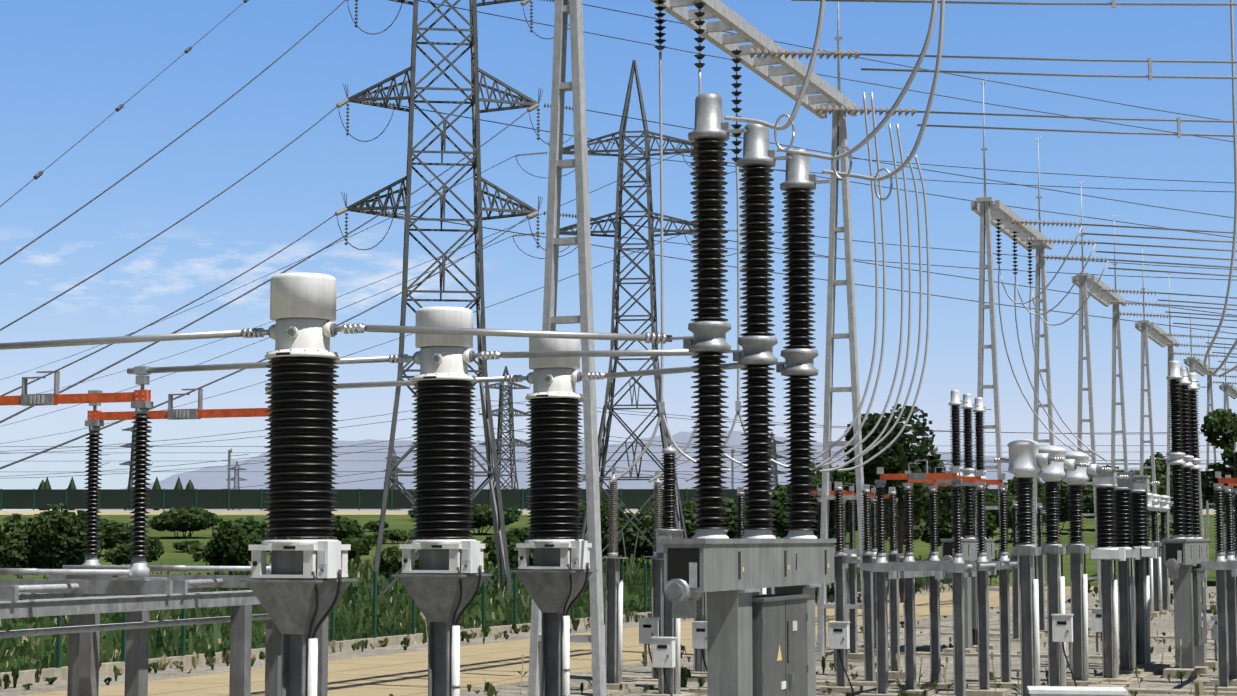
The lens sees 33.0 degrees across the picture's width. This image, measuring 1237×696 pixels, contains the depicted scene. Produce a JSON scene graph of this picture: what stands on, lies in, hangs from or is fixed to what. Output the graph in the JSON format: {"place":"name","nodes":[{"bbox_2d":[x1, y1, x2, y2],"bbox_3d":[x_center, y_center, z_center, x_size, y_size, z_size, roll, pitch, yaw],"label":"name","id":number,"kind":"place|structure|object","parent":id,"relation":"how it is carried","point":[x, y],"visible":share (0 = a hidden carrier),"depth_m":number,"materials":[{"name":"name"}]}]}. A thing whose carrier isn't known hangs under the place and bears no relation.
{"place":"outdoors","nodes":[
{"label":"outdoors","id":0,"kind":"place"},
{"bbox_2d":[119,423,152,509],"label":"lattice tower","id":1,"kind":"structure","parent":0,"point":[130,462],"depth_m":701.25,"materials":[{"name":"metal"}]},
{"bbox_2d":[227,461,247,509],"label":"lattice tower","id":2,"kind":"structure","parent":0,"point":[235,470],"depth_m":1101.10,"materials":[{"name":"metal"}]},
{"bbox_2d":[383,449,403,509],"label":"lattice tower","id":3,"kind":"structure","parent":0,"point":[394,458],"depth_m":949.90,"materials":[{"name":"metal"}]},
{"bbox_2d":[0,586,1226,695],"bbox_3d":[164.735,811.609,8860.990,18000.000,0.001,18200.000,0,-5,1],"label":"ground","id":4,"kind":"structure","parent":0,"point":[1164,623],"depth_m":55.66,"materials":[{"name":"beige soil"}]},
{"bbox_2d":[0,366,327,695],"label":"disconnector","id":5,"kind":"object","parent":4,"relation":"on","point":[87,592],"visible":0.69,"depth_m":31.68,"materials":[{"name":"metal"}]},
{"bbox_2d":[0,325,746,391],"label":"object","id":6,"kind":"object","parent":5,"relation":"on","point":[657,338],"visible":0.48,"depth_m":27.16,"materials":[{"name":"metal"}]},
{"bbox_2d":[239,273,365,695],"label":"current transformer","id":7,"kind":"object","parent":4,"relation":"on","point":[299,594],"visible":1,"depth_m":25.30,"materials":[{"name":"ceramic"}]},
{"bbox_2d":[389,306,499,695],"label":"current transformer","id":8,"kind":"object","parent":4,"relation":"on","point":[443,585],"visible":1,"depth_m":29.01,"materials":[{"name":"ceramic"}]},
{"bbox_2d":[335,0,576,598],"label":"lattice tower","id":9,"kind":"structure","parent":4,"relation":"on","point":[530,105],"depth_m":113.15,"materials":[{"name":"metal"}]},
{"bbox_2d":[0,0,1236,488],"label":"power lines","id":10,"kind":"object","parent":9,"relation":"attached to","point":[118,108],"visible":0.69,"depth_m":120.96,"materials":[{"name":"grey metal"}]},
{"bbox_2d":[791,0,1236,461],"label":"gantry conductors","id":11,"kind":"object","parent":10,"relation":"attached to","point":[1149,76],"visible":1,"depth_m":52.95,"materials":[{"name":"metal"}]},
{"bbox_2d":[0,583,951,685],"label":"concrete kerb","id":12,"kind":"object","parent":4,"relation":"on","point":[28,676],"depth_m":56.59,"materials":[{"name":"grey concrete"}]},
{"bbox_2d":[0,552,1068,670],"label":"green fence","id":13,"kind":"object","parent":12,"relation":"on","point":[58,643],"visible":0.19,"depth_m":65.25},
{"bbox_2d":[478,366,530,509],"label":"lattice tower","id":14,"kind":"structure","parent":4,"relation":"on","point":[500,410],"depth_m":420.01,"materials":[{"name":"metal"}]},
{"bbox_2d":[0,543,1017,672],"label":"tall grass","id":15,"kind":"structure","parent":4,"relation":"on","point":[357,568],"depth_m":80.61,"materials":[{"name":"green plant"}]},
{"bbox_2d":[504,337,604,695],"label":"current transformer","id":16,"kind":"object","parent":4,"relation":"on","point":[553,584],"visible":0.94,"depth_m":32.72,"materials":[{"name":"ceramic"}]},
{"bbox_2d":[15,586,1097,695],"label":"concrete road","id":17,"kind":"structure","parent":4,"relation":"on","point":[406,673],"depth_m":54.31,"materials":[{"name":"beige concrete"}]},
{"bbox_2d":[0,452,1210,579],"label":"shrubs outside fence","id":18,"kind":"object","parent":4,"relation":"on","point":[41,546],"visible":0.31,"depth_m":168.17,"materials":[{"name":"green plant"}]},
{"bbox_2d":[0,580,1217,695],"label":"weeds","id":19,"kind":"object","parent":4,"relation":"on","point":[489,688],"visible":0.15,"depth_m":50.33,"materials":[{"name":"green plant"}]},
{"bbox_2d":[7,506,1210,686],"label":"weeds along fence","id":20,"kind":"object","parent":4,"relation":"on","point":[194,547],"visible":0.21,"depth_m":171.93,"materials":[{"name":"green plant"}]},
{"bbox_2d":[0,488,1225,585],"bbox_3d":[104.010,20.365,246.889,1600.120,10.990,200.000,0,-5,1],"label":"bushes","id":21,"kind":"object","parent":4,"relation":"on","point":[229,499],"visible":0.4,"depth_m":314.29,"materials":[{"name":"green plant"}]},
{"bbox_2d":[38,477,194,509],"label":"trees","id":22,"kind":"object","parent":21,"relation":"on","point":[46,485],"visible":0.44,"depth_m":345.16,"materials":[{"name":"green plant"}]},
{"bbox_2d":[0,445,1222,509],"bbox_3d":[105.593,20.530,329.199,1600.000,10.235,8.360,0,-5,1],"label":"distant tree line","id":23,"kind":"object","parent":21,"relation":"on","point":[732,452],"visible":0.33,"depth_m":330.14,"materials":[{"name":"plant"}]},
{"bbox_2d":[513,60,741,571],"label":"lattice tower","id":24,"kind":"structure","parent":4,"relation":"on","point":[610,385],"depth_m":165.77,"materials":[{"name":"metal"}]},
{"bbox_2d":[661,93,835,695],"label":"circuit breaker","id":25,"kind":"object","parent":4,"relation":"on","point":[761,645],"visible":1,"depth_m":27.43,"materials":[{"name":"black ceramic"}]},
{"bbox_2d":[770,462,856,538],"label":"tree","id":26,"kind":"object","parent":4,"relation":"on","point":[779,515],"visible":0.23,"depth_m":137.73,"materials":[{"name":"green plant"}]},
{"bbox_2d":[810,481,904,652],"bbox_3d":[6.694,6.455,61.189,2.400,4.980,6.100,-2,-6,21],"label":"disconnector bay","id":27,"kind":"object","parent":4,"relation":"on","point":[852,562],"visible":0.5,"depth_m":59.09,"materials":[{"name":"metal"}]},
{"bbox_2d":[829,450,925,546],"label":"yard tree","id":28,"kind":"object","parent":4,"relation":"on","point":[844,477],"visible":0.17,"depth_m":122.89,"materials":[{"name":"green plant"}]},
{"bbox_2d":[528,0,1236,695],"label":"gantry structure","id":29,"kind":"object","parent":4,"relation":"on","point":[988,210],"visible":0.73,"depth_m":57.82,"materials":[{"name":"metal"}]},
{"bbox_2d":[654,0,1236,392],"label":"insulator strings","id":30,"kind":"object","parent":29,"relation":"attached to","point":[736,60],"visible":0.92,"depth_m":54.07,"materials":[{"name":"ceramic"}]},
{"bbox_2d":[609,0,1236,483],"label":"cables","id":31,"kind":"object","parent":30,"relation":"hanging from","point":[879,178],"visible":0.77,"depth_m":49.52,"materials":[{"name":"metal"}]},
{"bbox_2d":[570,585,1236,695],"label":"concrete plinths trench covers","id":32,"kind":"object","parent":4,"relation":"on","point":[1127,679],"visible":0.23,"depth_m":48.43,"materials":[{"name":"grey concrete"}]},
{"bbox_2d":[602,467,706,682],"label":"surge arresters","id":33,"kind":"object","parent":32,"relation":"on","point":[614,624],"visible":0.52,"depth_m":46.38,"materials":[{"name":"metal"}]},
{"bbox_2d":[652,438,765,693],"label":"capacitor voltage transformers","id":34,"kind":"object","parent":32,"relation":"on","point":[670,626],"visible":0.29,"depth_m":43.28,"materials":[{"name":"ceramic"}]},
{"bbox_2d":[736,487,773,593],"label":"post insulators","id":35,"kind":"object","parent":32,"relation":"on","point":[740,516],"visible":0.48,"depth_m":51.33,"materials":[{"name":"ceramic"}]},
{"bbox_2d":[833,482,902,686],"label":"post insulators","id":36,"kind":"object","parent":32,"relation":"on","point":[840,606],"visible":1,"depth_m":48.48,"materials":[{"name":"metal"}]},
{"bbox_2d":[1011,500,1044,638],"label":"post insulators","id":37,"kind":"object","parent":32,"relation":"on","point":[1015,594],"visible":0.65,"depth_m":69.13,"materials":[{"name":"metal"}]},
{"bbox_2d":[994,439,1111,695],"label":"current transformers","id":38,"kind":"object","parent":32,"relation":"on","point":[1051,466],"visible":1,"depth_m":45.07,"materials":[{"name":"metal"}]},
{"bbox_2d":[1089,468,1159,677],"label":"current transformers","id":39,"kind":"object","parent":32,"relation":"on","point":[1122,538],"visible":0.98,"depth_m":51.75,"materials":[{"name":"metal"}]},
{"bbox_2d":[1145,493,1172,611],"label":"current transformers","id":40,"kind":"object","parent":32,"relation":"on","point":[1159,586],"visible":0.71,"depth_m":93.66,"materials":[{"name":"metal"}]},
{"bbox_2d":[1201,472,1236,686],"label":"disconnector bay","id":41,"kind":"object","parent":32,"relation":"on","point":[1226,582],"visible":1,"depth_m":46.19,"materials":[{"name":"metal"}]},
{"bbox_2d":[844,404,964,602],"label":"yard tree","id":42,"kind":"object","parent":4,"relation":"on","point":[898,455],"visible":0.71,"depth_m":110.20,"materials":[{"name":"green plant"}]},
{"bbox_2d":[638,608,1216,695],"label":"junction boxes","id":43,"kind":"object","parent":4,"relation":"on","point":[663,653],"visible":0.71,"depth_m":44.07,"materials":[{"name":"grey metal"}]},
{"bbox_2d":[860,460,1018,695],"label":"disconnector bay","id":44,"kind":"object","parent":4,"relation":"on","point":[934,568],"visible":1,"depth_m":44.94,"materials":[{"name":"metal"}]},
{"bbox_2d":[940,390,995,647],"bbox_3d":[10.470,5.212,62.724,0.795,7.734,5.530,-2,-6,21],"label":"circuit breaker","id":45,"kind":"object","parent":4,"relation":"on","point":[970,545],"visible":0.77,"depth_m":62.69,"materials":[{"name":"black ceramic"}]},
{"bbox_2d":[1159,361,1209,668],"bbox_3d":[14.348,4.318,52.926,0.795,7.734,6.030,-2,-6,21],"label":"circuit breaker","id":46,"kind":"object","parent":4,"relation":"on","point":[1186,549],"visible":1,"depth_m":51.52,"materials":[{"name":"black ceramic"}]},
{"bbox_2d":[1198,408,1236,535],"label":"tree","id":47,"kind":"object","parent":4,"relation":"on","point":[1218,423],"visible":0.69,"depth_m":148.42,"materials":[{"name":"green plant"}]},
{"bbox_2d":[1215,507,1235,550],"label":"post insulators","id":48,"kind":"object","parent":4,"relation":"on","point":[1232,532],"visible":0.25,"depth_m":83.43,"materials":[{"name":"ceramic"}]},
{"bbox_2d":[1233,442,1236,545],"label":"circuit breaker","id":49,"kind":"object","parent":4,"relation":"on","point":[1235,455],"visible":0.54,"depth_m":94.96,"materials":[{"name":"black ceramic"}]},
{"bbox_2d":[0,0,1236,509],"label":"sky","id":50,"kind":"structure","parent":0,"point":[66,66],"materials":[{"name":"blue"}]},
{"bbox_2d":[63,429,1212,509],"bbox_3d":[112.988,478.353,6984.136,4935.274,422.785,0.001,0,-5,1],"label":"mountains","id":51,"kind":"structure","parent":0,"point":[212,477],"depth_m":7001.22,"materials":[{"name":"grey stone"}]},
{"bbox_2d":[768,432,786,488],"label":"lattice tower","id":52,"kind":"structure","parent":0,"point":[775,457],"depth_m":797.08,"materials":[{"name":"metal"}]}
]}

